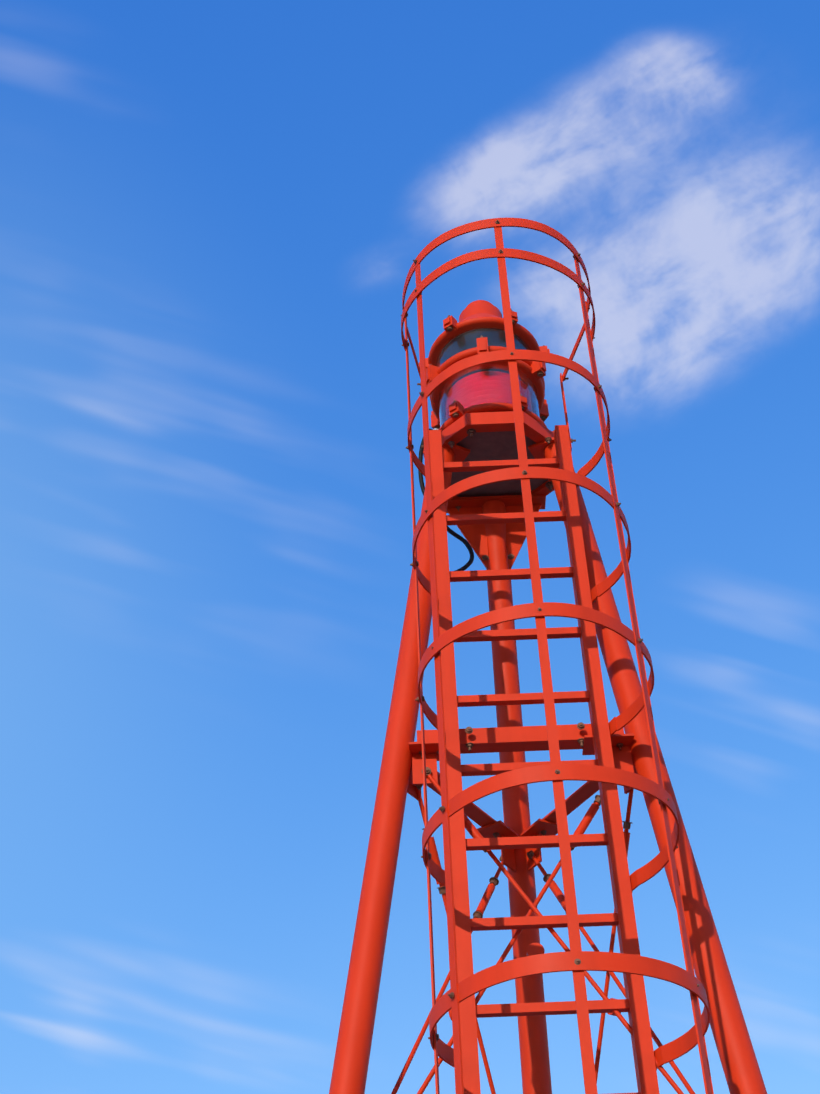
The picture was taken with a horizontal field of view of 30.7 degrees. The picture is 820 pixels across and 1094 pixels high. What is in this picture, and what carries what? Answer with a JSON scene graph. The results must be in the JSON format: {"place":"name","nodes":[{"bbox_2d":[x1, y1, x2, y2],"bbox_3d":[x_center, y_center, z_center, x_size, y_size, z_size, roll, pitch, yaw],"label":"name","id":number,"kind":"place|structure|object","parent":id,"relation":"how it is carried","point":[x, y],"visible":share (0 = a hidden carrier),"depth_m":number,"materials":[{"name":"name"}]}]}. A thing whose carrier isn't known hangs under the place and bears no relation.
{"place":"outdoors","nodes":[
{"label":"outdoors","id":0,"kind":"place"},
{"bbox_2d":[0,0,819,1093],"label":"sky","id":1,"kind":"structure","parent":0,"point":[216,215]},
{"bbox_3d":[0.473,3.764,2.178,2.900,0.246,2.900,-2,-40,0],"label":"concrete plinth","id":2,"kind":"object","parent":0,"visible":0},
{"bbox_2d":[407,324,659,1093],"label":"ladder","id":3,"kind":"object","parent":2,"relation":"on","point":[633,1004],"visible":0.75,"depth_m":4.42,"materials":[{"name":"red metal"}]},
{"bbox_2d":[401,218,713,1093],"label":"safety cage","id":4,"kind":"object","parent":3,"relation":"attached to","point":[491,976],"visible":1,"depth_m":4.05,"materials":[{"name":"red paint"}]},
{"bbox_2d":[329,437,766,1093],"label":"tower legs","id":5,"kind":"object","parent":2,"relation":"on","point":[497,545],"visible":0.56,"depth_m":4.58,"materials":[{"name":"red paint"}]},
{"bbox_2d":[418,428,473,570],"bbox_3d":[0.112,-0.077,5.388,0.103,0.811,0.237,-32,-49,30],"label":"supply cable","id":6,"kind":"object","parent":5,"relation":"attached to","point":[462,540],"visible":0.38,"depth_m":5.42,"materials":[{"name":"black rubber"}]},
{"bbox_2d":[441,411,553,496],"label":"lantern platform","id":7,"kind":"structure","parent":5,"relation":"on","point":[534,431],"depth_m":5.47,"materials":[{"name":"red paint"}]},
{"bbox_2d":[419,300,553,455],"bbox_3d":[0.302,-0.673,5.957,0.528,0.896,0.528,-2,-40,0],"label":"lantern frame","id":8,"kind":"object","parent":7,"relation":"on","point":[478,313],"visible":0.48,"depth_m":5.85,"materials":[{"name":"red paint"}]},
{"bbox_2d":[450,431,547,496],"bbox_3d":[0.317,-0.302,5.641,0.416,0.001,0.416,-2,-40,0],"label":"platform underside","id":9,"kind":"object","parent":7,"relation":"on","point":[487,446],"visible":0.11,"depth_m":5.60,"materials":[{"name":"black metal"}]},
{"bbox_2d":[407,724,636,871],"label":"horizontal braces","id":10,"kind":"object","parent":5,"relation":"attached to","point":[508,739],"depth_m":4.57,"materials":[{"name":"red paint"}]},
{"bbox_2d":[391,774,694,1093],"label":"cross bracing rods","id":11,"kind":"object","parent":10,"relation":"attached to","point":[551,884],"visible":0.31,"depth_m":4.35,"materials":[{"name":"red paint"}]},
{"bbox_2d":[401,220,699,1040],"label":"bolts","id":12,"kind":"object","parent":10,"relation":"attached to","point":[471,432],"visible":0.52,"depth_m":4.70,"materials":[{"name":"brown metal"}]},
{"bbox_3d":[0.309,-0.487,5.799,0.336,0.230,0.336,-2,-40,0],"label":"red drum lens","id":13,"kind":"object","parent":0,"visible":0},
{"bbox_2d":[436,327,539,426],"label":"lens covers","id":14,"kind":"object","parent":13,"relation":"on","point":[479,384],"visible":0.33,"depth_m":5.72,"materials":[{"name":"red glass"}]}
]}

